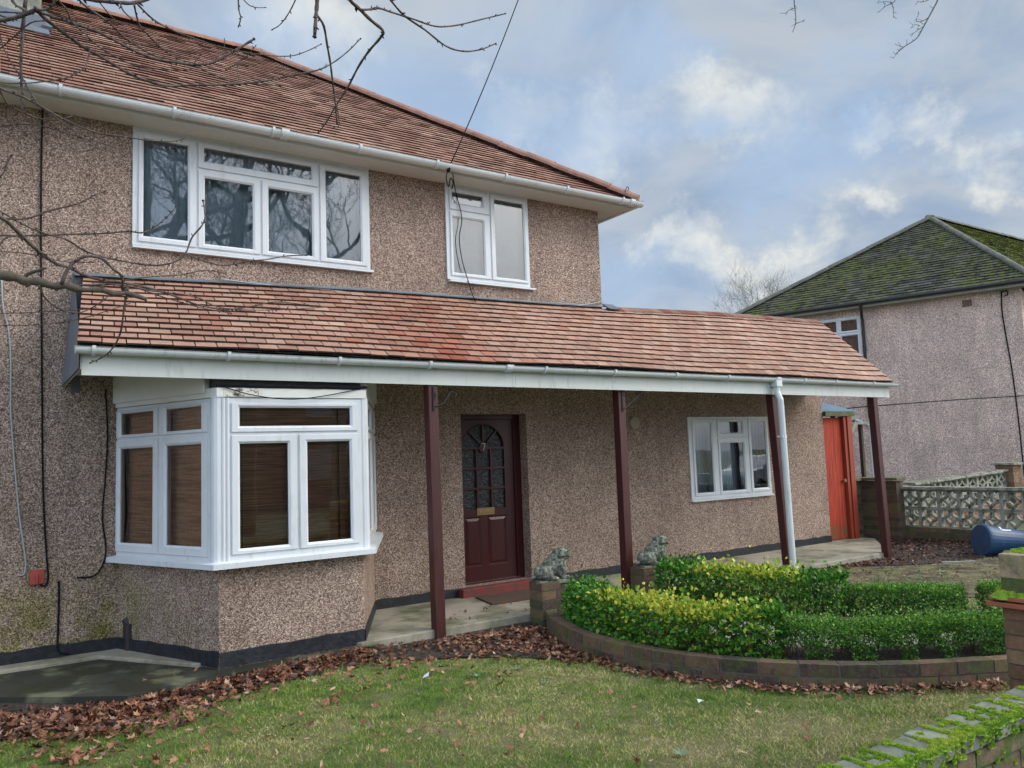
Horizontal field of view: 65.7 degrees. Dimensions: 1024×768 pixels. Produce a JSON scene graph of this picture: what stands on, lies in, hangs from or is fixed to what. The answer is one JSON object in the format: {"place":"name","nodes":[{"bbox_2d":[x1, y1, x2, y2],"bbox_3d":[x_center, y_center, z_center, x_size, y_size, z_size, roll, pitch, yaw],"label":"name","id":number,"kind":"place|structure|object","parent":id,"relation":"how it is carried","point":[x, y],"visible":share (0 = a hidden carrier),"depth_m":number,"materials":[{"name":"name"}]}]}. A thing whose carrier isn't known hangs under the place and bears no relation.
{"place":"outdoors","nodes":[
{"label":"outdoors","id":0,"kind":"place"},
{"bbox_2d":[0,668,313,738],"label":"soil bed","id":1,"kind":"object","parent":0,"point":[12,706],"visible":0.28,"depth_m":5.67,"materials":[{"name":"brown soil"}]},
{"bbox_2d":[0,537,1008,767],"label":"fallen leaves","id":2,"kind":"object","parent":1,"relation":"on","point":[114,712],"visible":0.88,"depth_m":5.66,"materials":[{"name":"brown plant"}]},
{"bbox_2d":[0,643,378,704],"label":"damp paving","id":3,"kind":"structure","parent":0,"point":[102,680],"depth_m":6.20,"materials":[{"name":"concrete"}]},
{"bbox_2d":[378,621,582,659],"bbox_3d":[-0.089,2.321,7.027,1.950,0.014,1.450,1,-6,-34],"label":"soil bed","id":4,"kind":"object","parent":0,"point":[420,654],"visible":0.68,"depth_m":6.97,"materials":[{"name":"brown soil"}]},
{"bbox_2d":[0,525,1023,767],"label":"lawn","id":5,"kind":"structure","parent":0,"point":[446,733],"depth_m":4.98,"materials":[{"name":"green plant"}]},
{"bbox_2d":[0,0,505,363],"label":"garden tree","id":6,"kind":"object","parent":5,"relation":"on","point":[9,276],"visible":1,"depth_m":3.46,"materials":[{"name":"brown plant"}]},
{"bbox_2d":[529,581,1009,689],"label":"planter wall","id":7,"kind":"structure","parent":5,"relation":"on","point":[545,601],"depth_m":5.63,"materials":[{"name":"brick"}]},
{"bbox_2d":[530,547,570,585],"bbox_3d":[0.386,1.820,7.972,0.449,0.347,0.235,0,-5,-20],"label":"dog statue","id":8,"kind":"object","parent":7,"relation":"on","point":[552,567],"visible":1,"depth_m":7.92,"materials":[{"name":"stone"}]},
{"bbox_2d":[557,611,1007,660],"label":"planter soil","id":9,"kind":"structure","parent":7,"relation":"in","point":[930,653],"depth_m":5.86,"materials":[{"name":"brown soil"}]},
{"bbox_2d":[560,564,802,658],"bbox_3d":[1.207,1.885,6.652,0.847,0.583,2.450,1,-6,-34],"label":"hedge","id":10,"kind":"object","parent":9,"relation":"on","point":[590,594],"visible":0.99,"depth_m":6.23,"materials":[{"name":"green plant"}]},
{"bbox_2d":[773,591,1005,660],"bbox_3d":[2.945,1.774,5.845,2.041,0.514,0.513,-2,-5,-1],"label":"hedge","id":11,"kind":"object","parent":9,"relation":"on","point":[978,623],"visible":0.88,"depth_m":5.73,"materials":[{"name":"green plant"}]},
{"bbox_2d":[630,622,981,647],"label":"kerb wall","id":12,"kind":"structure","parent":5,"relation":"on","point":[873,646],"depth_m":6.18,"materials":[{"name":"brick"}]},
{"bbox_2d":[630,566,999,637],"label":"planter wall","id":13,"kind":"structure","parent":5,"relation":"on","point":[639,576],"depth_m":8.56,"materials":[{"name":"brick"}]},
{"bbox_2d":[634,535,668,567],"bbox_3d":[1.541,1.845,8.745,0.449,0.347,0.235,0,-6,-24],"label":"dog statue","id":14,"kind":"object","parent":13,"relation":"on","point":[651,553],"visible":0.88,"depth_m":8.68,"materials":[{"name":"stone"}]},
{"bbox_2d":[664,594,1001,617],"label":"planter soil","id":15,"kind":"structure","parent":13,"relation":"in","point":[971,608],"depth_m":7.45,"materials":[{"name":"brown soil"}]},
{"bbox_2d":[654,545,858,616],"bbox_3d":[2.302,1.901,7.782,2.098,0.656,0.705,-7,-7,41],"label":"hedge","id":16,"kind":"object","parent":15,"relation":"on","point":[694,570],"visible":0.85,"depth_m":7.57,"materials":[{"name":"green plant"}]},
{"bbox_2d":[841,572,968,617],"bbox_3d":[3.544,1.926,7.174,1.089,0.427,0.467,-3,-5,11],"label":"hedge","id":17,"kind":"object","parent":15,"relation":"on","point":[934,590],"visible":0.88,"depth_m":7.08,"materials":[{"name":"green plant"}]},
{"bbox_2d":[974,572,1001,612],"bbox_3d":[4.488,1.882,7.104,0.635,0.433,0.420,-2,-5,1],"label":"hedge","id":18,"kind":"object","parent":15,"relation":"on","point":[988,588],"visible":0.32,"depth_m":7.12,"materials":[{"name":"green plant"}]},
{"bbox_2d":[856,477,905,538],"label":"brick side wall","id":19,"kind":"structure","parent":5,"relation":"on","point":[867,511],"depth_m":13.50,"materials":[{"name":"brown brick"}]},
{"bbox_2d":[816,685,1023,767],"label":"garden wall","id":20,"kind":"structure","parent":5,"relation":"on","point":[987,733],"depth_m":3.00,"materials":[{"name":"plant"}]},
{"bbox_2d":[986,547,1023,689],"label":"gate pier","id":21,"kind":"structure","parent":5,"relation":"on","point":[1008,596],"depth_m":4.11,"materials":[{"name":"orange brick"}]},
{"bbox_2d":[73,0,1023,312],"label":"sky","id":22,"kind":"structure","parent":0,"point":[745,137],"materials":[{"name":"blue"}]},
{"bbox_2d":[673,748,688,754],"bbox_3d":[0.929,2.036,4.383,0.109,0.026,0.088,-1,-5,-10],"label":"weed","id":23,"kind":"object","parent":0,"point":[681,752],"visible":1,"depth_m":4.40,"materials":[{"name":"green plant"}]},
{"bbox_2d":[631,610,987,646],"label":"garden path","id":24,"kind":"structure","parent":0,"point":[916,642],"depth_m":6.50,"materials":[{"name":"brown soil"}]},
{"bbox_2d":[785,0,937,57],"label":"street tree","id":25,"kind":"object","parent":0,"point":[926,19],"visible":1,"depth_m":8.00,"materials":[{"name":"brown plant"}]},
{"bbox_2d":[781,557,1000,597],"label":"worn ground","id":26,"kind":"structure","parent":0,"point":[985,563],"depth_m":10.02,"materials":[{"name":"brown soil"}]},
{"bbox_2d":[940,560,976,563],"bbox_3d":[5.808,2.318,10.325,0.441,0.024,0.060,-2,-5,0],"label":"plank","id":27,"kind":"object","parent":26,"relation":"on","point":[955,562],"visible":1,"depth_m":10.29,"materials":[{"name":"grey wood"}]},
{"bbox_2d":[848,537,996,565],"bbox_3d":[6.309,2.469,11.892,4.400,0.115,3.500,1,-6,-34],"label":"soil bed","id":28,"kind":"object","parent":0,"point":[937,559],"visible":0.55,"depth_m":11.69,"materials":[{"name":"brown soil"}]},
{"bbox_2d":[970,524,1023,555],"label":"plastic bin","id":29,"kind":"object","parent":28,"relation":"on","point":[987,540],"visible":0.94,"depth_m":11.18,"materials":[{"name":"blue plastic"}]},
{"bbox_2d":[906,512,1023,528],"bbox_3d":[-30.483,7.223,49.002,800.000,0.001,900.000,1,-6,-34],"label":"ground","id":30,"kind":"structure","parent":0,"point":[1015,521],"depth_m":15.91,"materials":[{"name":"brown soil"}]},
{"bbox_2d":[0,537,883,673],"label":"porch slab","id":31,"kind":"structure","parent":30,"relation":"on","point":[408,623],"depth_m":8.06,"materials":[{"name":"concrete"}]},
{"bbox_2d":[475,589,529,604],"bbox_3d":[0.097,2.406,9.037,1.060,0.014,0.560,1,-6,-34],"label":"doormat","id":32,"kind":"object","parent":31,"relation":"on","point":[507,597],"visible":0.54,"depth_m":8.92,"materials":[{"name":"brown fabric"}]},
{"bbox_2d":[822,412,859,539],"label":"side gate","id":33,"kind":"structure","parent":31,"relation":"on","point":[841,480],"depth_m":13.38,"materials":[{"name":"red wood"}]},
{"bbox_2d":[0,0,898,669],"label":"house","id":34,"kind":"structure","parent":30,"relation":"on","point":[514,424],"depth_m":8.19,"materials":[{"name":"brown concrete"}]},
{"bbox_2d":[1,280,26,575],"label":"cable","id":35,"kind":"object","parent":34,"relation":"attached to","point":[12,429],"visible":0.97,"depth_m":6.84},
{"bbox_2d":[40,109,48,586],"bbox_3d":[-4.145,-0.414,7.046,0.122,4.357,0.015,1,-6,-34],"label":"cable","id":36,"kind":"object","parent":34,"relation":"attached to","point":[42,458],"visible":0.94,"depth_m":7.00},
{"bbox_2d":[56,581,68,654],"bbox_3d":[-3.913,2.041,6.921,0.099,0.642,0.017,1,-6,-34],"label":"cable","id":37,"kind":"object","parent":34,"relation":"attached to","point":[57,641],"visible":1,"depth_m":6.89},
{"bbox_2d":[77,389,107,577],"bbox_3d":[-3.774,0.885,7.149,0.240,1.688,0.014,1,-6,-34],"label":"cable","id":38,"kind":"object","parent":34,"relation":"attached to","point":[103,491],"visible":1,"depth_m":7.19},
{"bbox_2d":[115,398,242,561],"bbox_3d":[-2.996,0.851,7.034,0.798,1.540,1.439,1,-6,-34],"label":"window","id":39,"kind":"structure","parent":34,"relation":"in","point":[168,444],"depth_m":6.89,"materials":[{"name":"white plastic"}]},
{"bbox_2d":[132,127,373,272],"bbox_3d":[-2.666,-1.860,8.325,2.625,1.345,0.270,1,-6,-34],"label":"window","id":40,"kind":"structure","parent":34,"relation":"in","point":[259,204],"depth_m":8.22,"materials":[{"name":"white plastic"}]},
{"bbox_2d":[216,383,366,399],"bbox_3d":[-1.874,0.070,6.874,1.329,0.135,0.038,1,-6,-34],"label":"cable","id":41,"kind":"object","parent":34,"relation":"attached to","point":[289,386],"visible":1,"depth_m":6.84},
{"bbox_2d":[225,398,362,560],"bbox_3d":[-1.922,0.802,6.920,1.415,1.540,0.256,1,-6,-34],"label":"window","id":42,"kind":"structure","parent":34,"relation":"in","point":[285,500],"depth_m":6.84,"materials":[{"name":"white plastic"}]},
{"bbox_2d":[338,403,376,541],"bbox_3d":[-1.575,0.883,7.958,0.916,1.540,1.492,1,-6,-34],"label":"window","id":43,"kind":"structure","parent":34,"relation":"in","point":[371,413],"depth_m":7.87,"materials":[{"name":"white plastic"}]},
{"bbox_2d":[220,278,604,306],"bbox_3d":[-0.825,-1.058,9.334,5.039,0.261,0.014,1,-6,-34],"label":"cable","id":44,"kind":"object","parent":34,"relation":"attached to","point":[338,290],"visible":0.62,"depth_m":8.36,"materials":[{"name":"black rubber"}]},
{"bbox_2d":[446,0,517,301],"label":"phone line","id":45,"kind":"object","parent":34,"relation":"attached to","point":[448,170],"visible":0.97,"depth_m":9.51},
{"bbox_2d":[461,420,516,581],"bbox_3d":[-0.299,1.396,9.659,0.775,1.917,0.044,1,-6,-34],"label":"door","id":46,"kind":"structure","parent":34,"relation":"in","point":[486,445],"depth_m":9.67,"materials":[{"name":"red wood"}]},
{"bbox_2d":[444,184,535,290],"bbox_3d":[-0.343,-1.801,9.882,1.400,1.350,0.270,1,-6,-34],"label":"window","id":47,"kind":"structure","parent":34,"relation":"in","point":[494,238],"depth_m":9.80,"materials":[{"name":"white plastic"}]},
{"bbox_2d":[687,417,773,501],"bbox_3d":[3.221,1.093,11.950,1.960,1.385,0.270,1,-6,-34],"label":"window","id":48,"kind":"structure","parent":34,"relation":"in","point":[724,452],"depth_m":11.98,"materials":[{"name":"white plastic"}]},
{"bbox_2d":[822,403,868,480],"bbox_3d":[5.621,1.533,14.030,1.600,2.460,0.780,1,-6,-34],"label":"side canopy","id":49,"kind":"object","parent":34,"relation":"attached to","point":[828,408],"visible":0.4,"depth_m":14.26,"materials":[{"name":"white plastic"}]},
{"bbox_2d":[707,261,792,312],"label":"bare tree","id":50,"kind":"object","parent":30,"relation":"on","point":[751,293],"visible":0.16,"depth_m":44.45,"materials":[{"name":"brown plant"}]},
{"bbox_2d":[735,215,1023,511],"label":"neighbour house","id":51,"kind":"structure","parent":30,"relation":"on","point":[913,310],"depth_m":19.36,"materials":[{"name":"concrete"}]},
{"bbox_2d":[820,316,862,355],"bbox_3d":[8.539,-1.138,20.626,0.608,1.310,1.168,1,-6,-34],"label":"window","id":52,"kind":"structure","parent":51,"relation":"in","point":[848,328],"depth_m":20.46,"materials":[{"name":"white plastic"}]},
{"bbox_2d":[847,395,1023,408],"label":"cable","id":53,"kind":"object","parent":51,"relation":"attached to","point":[937,401],"visible":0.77,"depth_m":15.07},
{"bbox_2d":[1001,290,1023,473],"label":"cable","id":54,"kind":"object","parent":51,"relation":"attached to","point":[1012,378],"visible":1,"depth_m":18.11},
{"bbox_2d":[901,486,1023,540],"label":"screen block fence","id":55,"kind":"object","parent":30,"relation":"on","point":[961,532],"visible":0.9,"depth_m":12.62,"materials":[{"name":"concrete"}]},
{"bbox_2d":[903,462,1023,526],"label":"screen block fence","id":56,"kind":"object","parent":30,"relation":"on","point":[1007,474],"visible":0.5,"depth_m":16.18,"materials":[{"name":"concrete"}]}
]}

